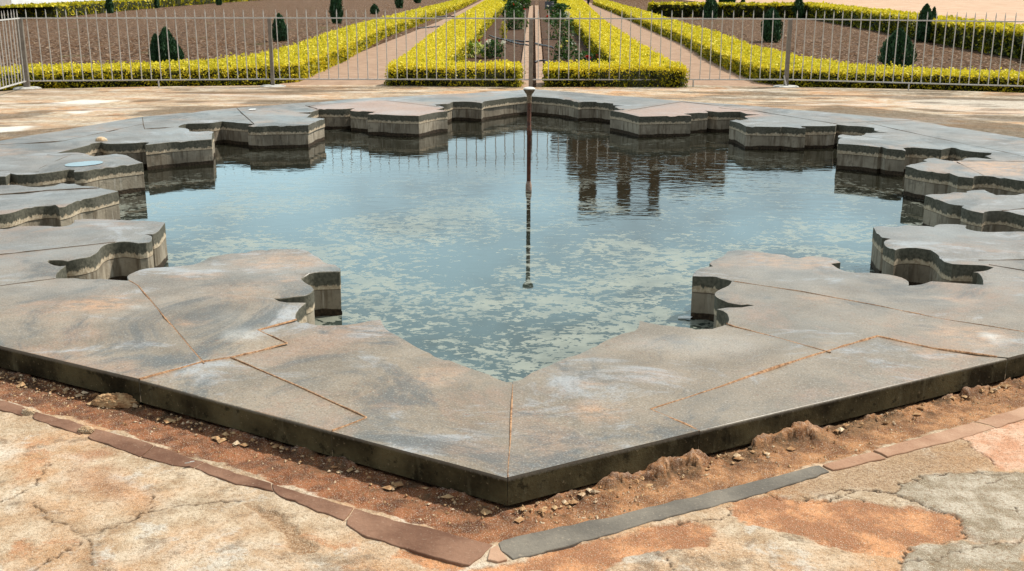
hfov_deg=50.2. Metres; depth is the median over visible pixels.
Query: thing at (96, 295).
stone pool
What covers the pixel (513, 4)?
garden plant
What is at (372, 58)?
path
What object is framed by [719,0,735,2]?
cypress bush
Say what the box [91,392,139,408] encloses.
rock
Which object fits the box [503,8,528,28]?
garden plant
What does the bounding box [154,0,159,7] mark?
cypress bush
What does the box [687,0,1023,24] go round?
sandy yard
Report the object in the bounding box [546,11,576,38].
garden plant
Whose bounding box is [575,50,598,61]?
garden plant
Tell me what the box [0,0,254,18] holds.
hedge
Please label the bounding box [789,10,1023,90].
fence panel
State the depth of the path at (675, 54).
31.80 m
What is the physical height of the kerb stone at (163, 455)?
0.102 m
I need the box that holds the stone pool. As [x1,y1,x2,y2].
[0,89,1023,504]
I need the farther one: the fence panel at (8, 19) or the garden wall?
the garden wall
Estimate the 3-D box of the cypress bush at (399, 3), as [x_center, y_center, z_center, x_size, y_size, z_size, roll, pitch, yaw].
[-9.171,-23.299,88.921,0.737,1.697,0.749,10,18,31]
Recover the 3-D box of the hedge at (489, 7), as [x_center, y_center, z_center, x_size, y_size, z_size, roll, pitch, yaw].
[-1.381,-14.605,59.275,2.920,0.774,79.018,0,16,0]
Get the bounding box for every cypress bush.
[104,0,113,12]
[147,26,184,64]
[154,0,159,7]
[215,0,222,4]
[272,12,288,40]
[329,0,343,23]
[370,3,379,13]
[394,0,403,8]
[702,0,717,17]
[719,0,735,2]
[761,8,782,42]
[792,0,804,17]
[877,27,916,69]
[915,3,937,42]
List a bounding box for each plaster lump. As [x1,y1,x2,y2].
[21,407,35,415]
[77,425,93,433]
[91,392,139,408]
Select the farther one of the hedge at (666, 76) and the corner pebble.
the hedge at (666, 76)
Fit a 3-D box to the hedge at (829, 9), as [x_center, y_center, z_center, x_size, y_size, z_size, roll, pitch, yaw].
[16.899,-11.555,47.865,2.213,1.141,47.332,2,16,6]
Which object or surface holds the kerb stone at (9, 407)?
on the terrace
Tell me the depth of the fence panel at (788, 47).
21.23 m
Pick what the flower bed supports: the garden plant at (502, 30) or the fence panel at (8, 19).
the garden plant at (502, 30)
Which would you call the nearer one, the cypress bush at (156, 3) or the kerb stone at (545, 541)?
the kerb stone at (545, 541)
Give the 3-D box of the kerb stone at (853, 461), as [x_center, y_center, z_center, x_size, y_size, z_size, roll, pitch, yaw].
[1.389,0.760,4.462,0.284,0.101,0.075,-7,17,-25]
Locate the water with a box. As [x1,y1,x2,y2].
[119,114,923,381]
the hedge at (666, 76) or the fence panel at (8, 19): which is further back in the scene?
the hedge at (666, 76)
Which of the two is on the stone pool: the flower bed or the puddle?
the puddle
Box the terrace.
[0,85,1023,570]
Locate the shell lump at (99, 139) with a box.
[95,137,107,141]
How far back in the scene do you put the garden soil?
45.70 m
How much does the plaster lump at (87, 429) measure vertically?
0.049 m
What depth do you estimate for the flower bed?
40.77 m
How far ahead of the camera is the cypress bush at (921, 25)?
40.34 m
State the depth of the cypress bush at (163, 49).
28.59 m
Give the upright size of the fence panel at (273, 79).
1.494 m
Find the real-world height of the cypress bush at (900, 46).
1.142 m
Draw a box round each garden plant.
[467,40,489,57]
[478,39,505,57]
[499,21,507,38]
[500,0,525,17]
[503,0,530,8]
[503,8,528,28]
[543,15,557,22]
[544,2,570,17]
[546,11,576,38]
[551,37,580,59]
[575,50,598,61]
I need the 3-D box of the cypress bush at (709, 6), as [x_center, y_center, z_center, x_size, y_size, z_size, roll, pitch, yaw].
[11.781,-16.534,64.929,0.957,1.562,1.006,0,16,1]
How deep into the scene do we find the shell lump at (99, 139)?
12.34 m
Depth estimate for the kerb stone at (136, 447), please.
4.60 m
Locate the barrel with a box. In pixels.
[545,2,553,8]
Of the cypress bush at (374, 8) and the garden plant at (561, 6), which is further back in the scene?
the cypress bush at (374, 8)
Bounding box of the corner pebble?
[487,545,506,562]
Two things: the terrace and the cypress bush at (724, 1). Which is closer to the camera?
the terrace
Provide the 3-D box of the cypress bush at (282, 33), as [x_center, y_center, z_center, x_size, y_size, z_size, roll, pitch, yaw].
[-8.497,-9.418,39.949,0.706,1.105,0.681,0,16,1]
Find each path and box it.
[279,0,482,84]
[584,0,777,86]
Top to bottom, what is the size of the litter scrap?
0.009 m
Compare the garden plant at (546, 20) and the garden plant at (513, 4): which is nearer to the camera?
the garden plant at (546, 20)
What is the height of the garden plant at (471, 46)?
0.544 m
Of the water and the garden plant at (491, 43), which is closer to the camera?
the water
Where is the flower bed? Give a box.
[463,1,595,63]
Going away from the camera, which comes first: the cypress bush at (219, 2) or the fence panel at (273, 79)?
the fence panel at (273, 79)
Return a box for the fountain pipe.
[523,87,534,190]
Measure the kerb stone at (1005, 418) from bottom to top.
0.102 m
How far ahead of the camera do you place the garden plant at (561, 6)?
64.28 m
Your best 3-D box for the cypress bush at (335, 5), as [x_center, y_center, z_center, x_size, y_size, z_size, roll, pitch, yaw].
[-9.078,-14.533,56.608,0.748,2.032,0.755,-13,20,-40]
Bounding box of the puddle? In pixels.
[65,161,102,165]
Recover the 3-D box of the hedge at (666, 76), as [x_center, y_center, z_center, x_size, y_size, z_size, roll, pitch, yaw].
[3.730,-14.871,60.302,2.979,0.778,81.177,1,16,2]
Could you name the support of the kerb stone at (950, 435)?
on the terrace
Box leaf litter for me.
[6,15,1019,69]
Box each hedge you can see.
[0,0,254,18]
[0,0,476,90]
[384,0,525,86]
[541,0,689,87]
[593,0,1023,92]
[647,0,813,17]
[803,1,1023,59]
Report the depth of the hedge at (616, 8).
23.09 m
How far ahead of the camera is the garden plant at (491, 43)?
30.69 m
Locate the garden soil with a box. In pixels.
[0,0,1023,122]
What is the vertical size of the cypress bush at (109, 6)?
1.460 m
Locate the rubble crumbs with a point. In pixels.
(484, 511)
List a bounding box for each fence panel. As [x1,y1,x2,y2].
[0,10,25,88]
[13,9,270,89]
[260,9,532,86]
[531,9,798,87]
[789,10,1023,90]
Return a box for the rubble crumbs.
[0,371,1023,534]
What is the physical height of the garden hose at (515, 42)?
0.080 m
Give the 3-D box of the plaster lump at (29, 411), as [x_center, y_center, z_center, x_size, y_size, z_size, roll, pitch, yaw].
[-2.175,0.572,4.920,0.070,0.048,0.052,0,16,1]
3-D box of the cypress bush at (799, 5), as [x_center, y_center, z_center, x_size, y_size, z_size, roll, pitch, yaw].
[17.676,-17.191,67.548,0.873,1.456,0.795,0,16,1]
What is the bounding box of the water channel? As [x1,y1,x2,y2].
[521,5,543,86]
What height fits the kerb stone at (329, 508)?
0.102 m
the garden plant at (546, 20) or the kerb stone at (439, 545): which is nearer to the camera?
the kerb stone at (439, 545)
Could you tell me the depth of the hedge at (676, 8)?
68.28 m
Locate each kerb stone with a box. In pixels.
[0,400,25,415]
[32,412,84,434]
[88,429,152,456]
[141,446,203,467]
[195,463,272,491]
[272,484,352,520]
[347,508,492,566]
[499,465,828,559]
[823,452,885,470]
[873,422,993,457]
[975,407,1023,427]
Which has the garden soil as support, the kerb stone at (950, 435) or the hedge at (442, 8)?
the hedge at (442, 8)
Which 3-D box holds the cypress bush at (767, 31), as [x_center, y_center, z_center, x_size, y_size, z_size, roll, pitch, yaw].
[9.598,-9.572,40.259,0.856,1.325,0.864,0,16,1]
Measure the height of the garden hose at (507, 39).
0.080 m
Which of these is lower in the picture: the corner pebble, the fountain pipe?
the corner pebble
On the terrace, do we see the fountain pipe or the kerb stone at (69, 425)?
the kerb stone at (69, 425)
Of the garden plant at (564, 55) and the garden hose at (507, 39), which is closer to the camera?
the garden plant at (564, 55)
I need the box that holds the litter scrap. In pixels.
[678,316,691,318]
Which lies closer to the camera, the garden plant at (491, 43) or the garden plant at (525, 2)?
the garden plant at (491, 43)
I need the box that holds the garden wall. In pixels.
[0,0,100,5]
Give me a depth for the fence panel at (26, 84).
20.78 m
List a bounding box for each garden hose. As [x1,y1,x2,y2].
[489,35,528,41]
[505,39,528,45]
[535,43,553,48]

